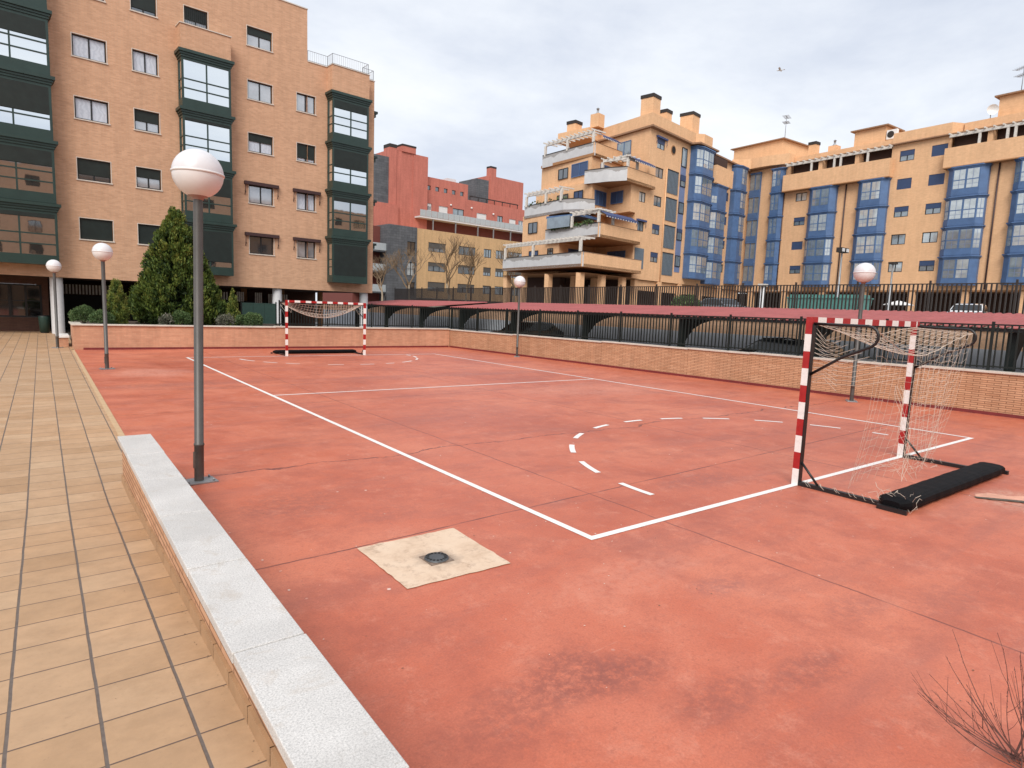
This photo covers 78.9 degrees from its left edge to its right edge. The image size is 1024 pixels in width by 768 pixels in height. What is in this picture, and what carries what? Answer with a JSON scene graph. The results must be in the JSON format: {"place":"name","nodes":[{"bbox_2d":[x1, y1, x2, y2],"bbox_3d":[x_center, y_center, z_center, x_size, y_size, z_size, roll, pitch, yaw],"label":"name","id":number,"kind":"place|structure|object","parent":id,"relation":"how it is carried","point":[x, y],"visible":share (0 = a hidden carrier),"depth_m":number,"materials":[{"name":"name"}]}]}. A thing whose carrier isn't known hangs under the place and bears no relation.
{"place":"outdoors","nodes":[
{"label":"outdoors","id":0,"kind":"place"},
{"bbox_2d":[65,329,72,349],"bbox_3d":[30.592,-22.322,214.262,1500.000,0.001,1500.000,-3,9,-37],"label":"ground","id":1,"kind":"structure","parent":0,"point":[68,331],"depth_m":33.79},
{"bbox_2d":[72,350,124,435],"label":"kerb","id":2,"kind":"structure","parent":1,"relation":"on","point":[117,428],"depth_m":11.82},
{"bbox_2d":[0,0,377,333],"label":"apartment building","id":3,"kind":"structure","parent":1,"relation":"on","point":[110,110],"depth_m":33.10,"materials":[{"name":"orange brick"}]},
{"bbox_2d":[0,283,42,316],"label":"window","id":4,"kind":"structure","parent":3,"relation":"in","point":[16,300],"depth_m":31.93,"materials":[{"name":"black glass"}]},
{"bbox_2d":[0,0,51,75],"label":"bay window","id":5,"kind":"structure","parent":3,"relation":"in","point":[24,39],"depth_m":28.26,"materials":[{"name":"green glass"}]},
{"bbox_2d":[0,65,54,140],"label":"bay window","id":6,"kind":"structure","parent":3,"relation":"in","point":[25,96],"depth_m":28.55,"materials":[{"name":"green metal"}]},
{"bbox_2d":[0,132,57,203],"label":"bay window","id":7,"kind":"structure","parent":3,"relation":"in","point":[27,164],"depth_m":28.85,"materials":[{"name":"green metal"}]},
{"bbox_2d":[0,198,60,264],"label":"bay window","id":8,"kind":"structure","parent":3,"relation":"in","point":[28,229],"depth_m":29.14,"materials":[{"name":"green metal"}]},
{"bbox_2d":[70,31,107,64],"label":"window","id":9,"kind":"structure","parent":3,"relation":"in","point":[82,47],"depth_m":30.54,"materials":[{"name":"white glass"}]},
{"bbox_2d":[73,95,110,125],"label":"window","id":10,"kind":"structure","parent":3,"relation":"in","point":[84,109],"depth_m":30.88,"materials":[{"name":"white glass"}]},
{"bbox_2d":[76,156,112,184],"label":"window","id":11,"kind":"structure","parent":3,"relation":"in","point":[91,170],"depth_m":31.21,"materials":[{"name":"black glass"}]},
{"bbox_2d":[79,217,114,242],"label":"window","id":12,"kind":"structure","parent":3,"relation":"in","point":[90,229],"depth_m":31.55,"materials":[{"name":"black glass"}]},
{"bbox_2d":[129,0,157,18],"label":"window","id":13,"kind":"structure","parent":3,"relation":"in","point":[145,7],"depth_m":31.85,"materials":[{"name":"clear glass"}]},
{"bbox_2d":[131,48,159,77],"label":"window","id":14,"kind":"structure","parent":3,"relation":"in","point":[144,63],"depth_m":32.13,"materials":[{"name":"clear glass"}]},
{"bbox_2d":[133,107,160,134],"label":"window","id":15,"kind":"structure","parent":3,"relation":"in","point":[144,121],"depth_m":32.47,"materials":[{"name":"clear glass"}]},
{"bbox_2d":[137,223,159,245],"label":"window","id":16,"kind":"structure","parent":3,"relation":"in","point":[145,235],"depth_m":33.01,"materials":[{"name":"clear glass"}]},
{"bbox_2d":[135,166,162,191],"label":"window","id":17,"kind":"structure","parent":3,"relation":"in","point":[148,179],"depth_m":32.82,"materials":[{"name":"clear glass"}]},
{"bbox_2d":[183,4,208,29],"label":"window","id":18,"kind":"structure","parent":3,"relation":"in","point":[190,16],"depth_m":33.37,"materials":[{"name":"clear glass"}]},
{"bbox_2d":[174,46,234,115],"bbox_3d":[-16.561,-16.169,33.584,2.780,2.870,0.917,-4,9,-41],"label":"bay window","id":19,"kind":"structure","parent":3,"relation":"in","point":[204,80],"depth_m":33.28,"materials":[{"name":"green glass"}]},
{"bbox_2d":[175,105,235,170],"bbox_3d":[-16.668,-13.292,33.928,2.780,2.870,0.917,-4,9,-41],"label":"bay window","id":20,"kind":"structure","parent":3,"relation":"in","point":[210,132],"depth_m":33.66,"materials":[{"name":"green glass"}]},
{"bbox_2d":[181,169,235,223],"bbox_3d":[-16.775,-10.414,34.271,2.780,2.870,0.917,-4,9,-41],"label":"bay window","id":21,"kind":"structure","parent":3,"relation":"in","point":[218,207],"depth_m":34.44,"materials":[{"name":"green glass"}]},
{"bbox_2d":[184,219,236,275],"bbox_3d":[-16.883,-7.537,34.614,2.780,2.870,0.917,-4,9,-41],"label":"bay window","id":22,"kind":"structure","parent":3,"relation":"in","point":[218,249],"depth_m":34.69,"materials":[{"name":"green metal"}]},
{"bbox_2d":[246,24,273,52],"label":"window","id":23,"kind":"structure","parent":3,"relation":"in","point":[255,38],"depth_m":35.63,"materials":[{"name":"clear glass"}]},
{"bbox_2d":[247,79,273,105],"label":"window","id":24,"kind":"structure","parent":3,"relation":"in","point":[258,92],"depth_m":36.00,"materials":[{"name":"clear glass"}]},
{"bbox_2d":[247,132,273,156],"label":"window","id":25,"kind":"structure","parent":3,"relation":"in","point":[258,144],"depth_m":36.34,"materials":[{"name":"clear glass"}]},
{"bbox_2d":[244,180,278,206],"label":"window","id":26,"kind":"structure","parent":3,"relation":"in","point":[263,195],"depth_m":36.65,"materials":[{"name":"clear glass"}]},
{"bbox_2d":[245,232,279,255],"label":"window","id":27,"kind":"structure","parent":3,"relation":"in","point":[259,243],"depth_m":36.98,"materials":[{"name":"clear glass"}]},
{"bbox_2d":[296,92,316,115],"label":"window","id":28,"kind":"structure","parent":3,"relation":"in","point":[301,102],"depth_m":37.81,"materials":[{"name":"white glass"}]},
{"bbox_2d":[296,142,316,164],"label":"window","id":29,"kind":"structure","parent":3,"relation":"in","point":[301,149],"depth_m":38.12,"materials":[{"name":"black glass"}]},
{"bbox_2d":[293,188,320,212],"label":"window","id":30,"kind":"structure","parent":3,"relation":"in","point":[301,196],"depth_m":38.46,"materials":[{"name":"white glass"}]},
{"bbox_2d":[293,237,320,259],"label":"window","id":31,"kind":"structure","parent":3,"relation":"in","point":[301,242],"depth_m":38.80,"materials":[{"name":"white glass"}]},
{"bbox_2d":[325,235,370,283],"bbox_3d":[-10.583,-7.965,40.177,2.770,2.870,0.917,-4,9,-41],"label":"bay window","id":32,"kind":"structure","parent":3,"relation":"in","point":[347,257],"depth_m":39.81,"materials":[{"name":"green metal"}]},
{"bbox_2d":[325,139,371,192],"bbox_3d":[-10.368,-13.720,39.490,2.770,2.870,0.917,-4,9,-41],"label":"bay window","id":33,"kind":"structure","parent":3,"relation":"in","point":[347,163],"depth_m":39.11,"materials":[{"name":"green metal"}]},
{"bbox_2d":[325,187,371,238],"bbox_3d":[-10.475,-10.843,39.833,2.770,2.870,0.917,-4,9,-41],"label":"bay window","id":34,"kind":"structure","parent":3,"relation":"in","point":[347,210],"depth_m":39.49,"materials":[{"name":"green metal"}]},
{"bbox_2d":[325,89,372,146],"bbox_3d":[-10.261,-16.598,39.146,2.770,2.870,0.917,-4,9,-41],"label":"bay window","id":35,"kind":"structure","parent":3,"relation":"in","point":[347,114],"depth_m":38.79,"materials":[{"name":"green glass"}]},
{"bbox_2d":[68,321,449,349],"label":"planter wall","id":36,"kind":"structure","parent":1,"relation":"on","point":[120,336],"depth_m":26.12,"materials":[{"name":"brick"}]},
{"bbox_2d":[279,300,449,327],"bbox_3d":[-6.645,-3.249,29.457,8.600,1.120,0.050,-3,9,-37],"label":"metal fence","id":37,"kind":"object","parent":36,"relation":"on","point":[411,325],"visible":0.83,"depth_m":29.56,"materials":[{"name":"black metal"}]},
{"bbox_2d":[117,434,408,767],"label":"garden wall","id":38,"kind":"structure","parent":1,"relation":"on","point":[297,702],"depth_m":2.89,"materials":[{"name":"stone"}]},
{"bbox_2d":[324,304,1023,372],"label":"retaining wall","id":39,"kind":"structure","parent":1,"relation":"on","point":[961,356],"depth_m":27.00,"materials":[{"name":"grey concrete"}]},
{"bbox_2d":[449,329,1023,418],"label":"boundary wall","id":40,"kind":"structure","parent":1,"relation":"on","point":[991,392],"depth_m":18.59,"materials":[{"name":"brick"}]},
{"bbox_2d":[451,307,1023,369],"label":"metal fence","id":41,"kind":"object","parent":40,"relation":"on","point":[671,327],"visible":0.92,"depth_m":20.13,"materials":[{"name":"black metal"}]},
{"bbox_2d":[0,329,269,767],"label":"path","id":42,"kind":"structure","parent":0,"point":[97,639],"depth_m":3.65,"materials":[{"name":"tile"}]},
{"bbox_2d":[46,260,63,347],"bbox_3d":[-16.823,-2.945,22.923,0.484,3.232,0.484,2,7,-2],"label":"globe lamp","id":43,"kind":"object","parent":42,"relation":"on","point":[53,266],"visible":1,"depth_m":22.82,"materials":[{"name":"metal"}]},
{"bbox_2d":[76,320,280,325],"bbox_3d":[-14.095,-2.688,28.176,9.240,0.001,6.520,-3,9,-37],"label":"planter bed","id":44,"kind":"object","parent":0,"point":[130,322],"visible":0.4,"depth_m":27.77,"materials":[{"name":"soil"}]},
{"bbox_2d":[68,304,94,323],"bbox_3d":[-16.834,-2.730,24.413,0.959,0.845,0.940,2,7,1],"label":"clipped bush","id":45,"kind":"object","parent":44,"relation":"on","point":[77,311],"visible":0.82,"depth_m":24.17,"materials":[{"name":"green plant"}]},
{"bbox_2d":[106,278,131,323],"bbox_3d":[-15.725,-3.275,24.744,0.971,1.917,0.974,-3,9,-37],"label":"columnar conifer","id":46,"kind":"object","parent":44,"relation":"on","point":[114,301],"visible":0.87,"depth_m":24.65,"materials":[{"name":"green plant"}]},
{"bbox_2d":[125,206,230,324],"bbox_3d":[-14.846,-5.217,27.550,4.029,5.248,4.012,8,9,39],"label":"conifer tree","id":47,"kind":"object","parent":44,"relation":"on","point":[165,279],"visible":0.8,"depth_m":26.69,"materials":[{"name":"green plant"}]},
{"bbox_2d":[241,301,276,324],"bbox_3d":[-12.285,-3.435,30.398,1.830,1.190,0.060,-3,9,-37],"label":"metal screen","id":48,"kind":"object","parent":44,"relation":"on","point":[267,312],"visible":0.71,"depth_m":30.48,"materials":[{"name":"green paint"}]},
{"bbox_2d":[50,322,354,328],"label":"car park","id":49,"kind":"structure","parent":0,"point":[315,325],"depth_m":56.76,"materials":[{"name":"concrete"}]},
{"bbox_2d":[355,300,486,327],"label":"carport","id":50,"kind":"object","parent":49,"relation":"on","point":[423,303],"visible":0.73,"depth_m":41.80,"materials":[{"name":"red metal"}]},
{"bbox_2d":[490,321,563,337],"bbox_3d":[0.828,-2.701,34.003,4.200,1.470,1.770,-5,10,-45],"label":"parked car","id":51,"kind":"object","parent":49,"relation":"on","point":[534,329],"visible":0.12,"depth_m":33.55,"materials":[{"name":"black paint"}]},
{"bbox_2d":[450,302,1023,371],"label":"carport","id":52,"kind":"object","parent":49,"relation":"on","point":[968,317],"visible":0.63,"depth_m":21.84,"materials":[{"name":"red metal"}]},
{"bbox_2d":[737,338,879,361],"bbox_3d":[9.868,-0.802,20.920,1.770,1.470,4.200,-4,9,-43],"label":"parked car","id":53,"kind":"object","parent":49,"relation":"on","point":[793,346],"visible":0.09,"depth_m":20.59,"materials":[{"name":"black paint"}]},
{"bbox_2d":[12,0,1023,300],"label":"sky","id":54,"kind":"structure","parent":0,"point":[474,86],"materials":[{"name":"white"}]},
{"bbox_2d":[75,347,1023,767],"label":"sports court","id":55,"kind":"object","parent":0,"point":[815,629],"visible":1,"depth_m":5.36,"materials":[{"name":"red concrete"}]},
{"bbox_2d":[91,243,114,369],"bbox_3d":[-11.075,-2.101,16.906,0.496,3.408,0.496,8,9,41],"label":"globe lamp","id":56,"kind":"object","parent":55,"relation":"on","point":[102,252],"visible":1,"depth_m":16.80,"materials":[{"name":"metal"}]},
{"bbox_2d":[170,149,224,485],"bbox_3d":[-3.398,-0.691,6.740,0.520,3.585,0.520,-3,8,-43],"label":"globe lamp","id":57,"kind":"object","parent":55,"relation":"on","point":[198,176],"visible":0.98,"depth_m":6.62,"materials":[{"name":"metal"}]},
{"bbox_2d":[271,300,365,355],"bbox_3d":[-7.563,-2.210,24.524,3.440,2.080,1.345,-3,9,-37],"label":"handball goal","id":58,"kind":"object","parent":55,"relation":"on","point":[286,352],"visible":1,"depth_m":24.37,"materials":[{"name":"red paint"}]},
{"bbox_2d":[357,528,509,588],"bbox_3d":[-0.646,1.406,5.115,0.945,0.001,0.942,-3,9,-37],"label":"concrete patch","id":59,"kind":"object","parent":55,"relation":"on","point":[403,563],"visible":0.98,"depth_m":5.07,"materials":[{"name":"beige concrete"}]},
{"bbox_2d":[419,551,453,565],"bbox_3d":[-0.611,1.407,5.039,0.210,0.020,0.210,-3,9,-37],"label":"floor drain","id":60,"kind":"object","parent":59,"relation":"on","point":[435,558],"visible":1,"depth_m":5.01,"materials":[{"name":"metal"}]},
{"bbox_2d":[186,354,972,539],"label":"court lines","id":61,"kind":"object","parent":55,"relation":"on","point":[585,464],"visible":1,"depth_m":8.12,"materials":[{"name":"white paint"}]},
{"bbox_2d":[846,263,875,402],"bbox_3d":[8.866,-1.306,15.917,0.520,3.540,0.520,4,7,18],"label":"globe lamp","id":62,"kind":"object","parent":55,"relation":"on","point":[863,273],"visible":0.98,"depth_m":15.77,"materials":[{"name":"metal"}]},
{"bbox_2d":[791,317,1008,515],"bbox_3d":[5.246,0.233,8.056,3.440,2.080,1.419,-3,9,-37],"label":"handball goal","id":63,"kind":"object","parent":55,"relation":"on","point":[904,501],"visible":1,"depth_m":7.68,"materials":[{"name":"red paint"}]},
{"bbox_2d":[911,629,1023,767],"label":"twiggy shrub","id":64,"kind":"object","parent":55,"relation":"on","point":[1016,754],"visible":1,"depth_m":2.95,"materials":[{"name":"brown plant"}]},
{"bbox_2d":[503,93,750,305],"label":"apartment building","id":65,"kind":"structure","parent":0,"point":[655,193],"depth_m":65.88,"materials":[{"name":"brick"}]},
{"bbox_2d":[682,252,708,279],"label":"bay window","id":66,"kind":"structure","parent":65,"relation":"in","point":[694,264],"depth_m":70.70,"materials":[{"name":"blue metal"}]},
{"bbox_2d":[684,226,709,254],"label":"bay window","id":67,"kind":"structure","parent":65,"relation":"in","point":[696,237],"depth_m":70.34,"materials":[{"name":"blue metal"}]},
{"bbox_2d":[686,199,711,228],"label":"bay window","id":68,"kind":"structure","parent":65,"relation":"in","point":[698,211],"depth_m":69.98,"materials":[{"name":"blue metal"}]},
{"bbox_2d":[687,172,713,202],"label":"bay window","id":69,"kind":"structure","parent":65,"relation":"in","point":[700,184],"depth_m":69.64,"materials":[{"name":"blue metal"}]},
{"bbox_2d":[689,145,715,176],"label":"bay window","id":70,"kind":"structure","parent":65,"relation":"in","point":[701,157],"depth_m":69.30,"materials":[{"name":"blue metal"}]},
{"bbox_2d":[700,259,722,285],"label":"bay window","id":71,"kind":"structure","parent":65,"relation":"in","point":[713,267],"depth_m":74.21,"materials":[{"name":"blue metal"}]},
{"bbox_2d":[707,234,724,260],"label":"bay window","id":72,"kind":"structure","parent":65,"relation":"in","point":[715,242],"depth_m":73.90,"materials":[{"name":"blue metal"}]},
{"bbox_2d":[709,209,726,235],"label":"bay window","id":73,"kind":"structure","parent":65,"relation":"in","point":[717,217],"depth_m":73.54,"materials":[{"name":"blue metal"}]},
{"bbox_2d":[711,183,728,211],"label":"bay window","id":74,"kind":"structure","parent":65,"relation":"in","point":[719,192],"depth_m":73.22,"materials":[{"name":"blue metal"}]},
{"bbox_2d":[723,260,741,284],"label":"bay window","id":75,"kind":"structure","parent":65,"relation":"in","point":[732,268],"depth_m":78.42,"materials":[{"name":"blue metal"}]},
{"bbox_2d":[725,237,743,260],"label":"bay window","id":76,"kind":"structure","parent":65,"relation":"in","point":[733,245],"depth_m":78.07,"materials":[{"name":"blue metal"}]},
{"bbox_2d":[727,213,745,237],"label":"bay window","id":77,"kind":"structure","parent":65,"relation":"in","point":[735,220],"depth_m":77.73,"materials":[{"name":"blue metal"}]},
{"bbox_2d":[729,189,746,214],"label":"bay window","id":78,"kind":"structure","parent":65,"relation":"in","point":[737,197],"depth_m":77.37,"materials":[{"name":"blue metal"}]},
{"bbox_2d":[732,164,748,190],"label":"bay window","id":79,"kind":"structure","parent":65,"relation":"in","point":[740,171],"depth_m":77.01,"materials":[{"name":"blue metal"}]},
{"bbox_2d":[432,306,1023,328],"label":"pavement","id":80,"kind":"structure","parent":0,"point":[799,320],"depth_m":21.04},
{"bbox_2d":[394,279,1023,313],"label":"street railing","id":81,"kind":"object","parent":80,"relation":"on","point":[436,294],"visible":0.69,"depth_m":27.84,"materials":[{"name":"metal"}]},
{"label":"street","id":82,"kind":"structure","parent":0,"visible":0},
{"bbox_2d":[373,255,399,300],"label":"bare tree","id":83,"kind":"object","parent":82,"relation":"on","point":[381,271],"visible":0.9,"depth_m":79.18,"materials":[{"name":"brown plant"}]},
{"bbox_2d":[384,247,435,298],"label":"bare tree","id":84,"kind":"object","parent":82,"relation":"on","point":[408,256],"visible":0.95,"depth_m":81.01,"materials":[{"name":"brown plant"}]},
{"bbox_2d":[323,143,524,304],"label":"apartment building","id":85,"kind":"structure","parent":82,"relation":"on","point":[415,207],"depth_m":96.33,"materials":[{"name":"red brick"}]},
{"bbox_2d":[429,234,473,287],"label":"bare tree","id":86,"kind":"object","parent":82,"relation":"on","point":[448,260],"visible":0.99,"depth_m":83.28,"materials":[{"name":"brown plant"}]},
{"bbox_2d":[457,244,485,297],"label":"bare tree","id":87,"kind":"object","parent":82,"relation":"on","point":[471,262],"visible":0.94,"depth_m":86.61,"materials":[{"name":"brown plant"}]},
{"bbox_2d":[731,89,1023,313],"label":"apartment building","id":88,"kind":"structure","parent":82,"relation":"on","point":[942,203],"depth_m":66.81,"materials":[{"name":"brick"}]},
{"bbox_2d":[763,263,778,284],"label":"bay window","id":89,"kind":"structure","parent":88,"relation":"in","point":[770,273],"depth_m":78.44,"materials":[{"name":"blue glass"}]},
{"bbox_2d":[765,239,780,262],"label":"bay window","id":90,"kind":"structure","parent":88,"relation":"in","point":[772,249],"depth_m":78.11,"materials":[{"name":"blue metal"}]},
{"bbox_2d":[767,215,782,239],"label":"bay window","id":91,"kind":"structure","parent":88,"relation":"in","point":[774,225],"depth_m":77.77,"materials":[{"name":"blue metal"}]},
{"bbox_2d":[769,191,783,215],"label":"bay window","id":92,"kind":"structure","parent":88,"relation":"in","point":[776,201],"depth_m":77.45,"materials":[{"name":"blue metal"}]},
{"bbox_2d":[771,167,787,191],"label":"bay window","id":93,"kind":"structure","parent":88,"relation":"in","point":[778,173],"depth_m":77.14,"materials":[{"name":"blue metal"}]},
{"bbox_2d":[801,262,831,286],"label":"bay window","id":94,"kind":"structure","parent":88,"relation":"in","point":[814,273],"depth_m":73.38,"materials":[{"name":"blue glass"}]},
{"bbox_2d":[803,236,834,261],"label":"bay window","id":95,"kind":"structure","parent":88,"relation":"in","point":[817,249],"depth_m":73.02,"materials":[{"name":"blue metal"}]},
{"bbox_2d":[806,210,836,237],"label":"bay window","id":96,"kind":"structure","parent":88,"relation":"in","point":[821,223],"depth_m":72.68,"materials":[{"name":"blue metal"}]},
{"bbox_2d":[808,185,839,212],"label":"bay window","id":97,"kind":"structure","parent":88,"relation":"in","point":[822,198],"depth_m":72.35,"materials":[{"name":"blue metal"}]},
{"bbox_2d":[849,259,882,286],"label":"bay window","id":98,"kind":"structure","parent":88,"relation":"in","point":[877,263],"depth_m":68.38,"materials":[{"name":"blue metal"}]},
{"bbox_2d":[851,232,885,259],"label":"bay window","id":99,"kind":"structure","parent":88,"relation":"in","point":[866,246],"depth_m":68.46,"materials":[{"name":"blue metal"}]},
{"bbox_2d":[854,205,888,233],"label":"bay window","id":100,"kind":"structure","parent":88,"relation":"in","point":[869,219],"depth_m":68.11,"materials":[{"name":"blue metal"}]},
{"bbox_2d":[856,177,891,206],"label":"bay window","id":101,"kind":"structure","parent":88,"relation":"in","point":[875,191],"depth_m":67.76,"materials":[{"name":"blue metal"}]},
{"bbox_2d":[936,255,981,285],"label":"bay window","id":102,"kind":"structure","parent":88,"relation":"in","point":[951,269],"depth_m":61.53,"materials":[{"name":"blue metal"}]},
{"bbox_2d":[939,225,985,256],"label":"bay window","id":103,"kind":"structure","parent":88,"relation":"in","point":[966,239],"depth_m":61.20,"materials":[{"name":"blue metal"}]},
{"bbox_2d":[943,194,989,226],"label":"bay window","id":104,"kind":"structure","parent":88,"relation":"in","point":[966,209],"depth_m":60.83,"materials":[{"name":"blue metal"}]},
{"bbox_2d":[946,163,992,197],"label":"bay window","id":105,"kind":"structure","parent":88,"relation":"in","point":[971,179],"depth_m":60.51,"materials":[{"name":"blue metal"}]},
{"bbox_2d":[1000,253,1023,284],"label":"bay window","id":106,"kind":"structure","parent":88,"relation":"in","point":[1013,263],"depth_m":57.92,"materials":[{"name":"blue metal"}]},
{"bbox_2d":[1004,221,1023,253],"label":"bay window","id":107,"kind":"structure","parent":88,"relation":"in","point":[1015,232],"depth_m":57.71,"materials":[{"name":"blue metal"}]},
{"bbox_2d":[1008,189,1023,221],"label":"bay window","id":108,"kind":"structure","parent":88,"relation":"in","point":[1017,201],"depth_m":57.50,"materials":[{"name":"blue metal"}]},
{"bbox_2d":[1012,157,1023,189],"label":"bay window","id":109,"kind":"structure","parent":88,"relation":"in","point":[1018,183],"depth_m":57.33,"materials":[{"name":"blue metal"}]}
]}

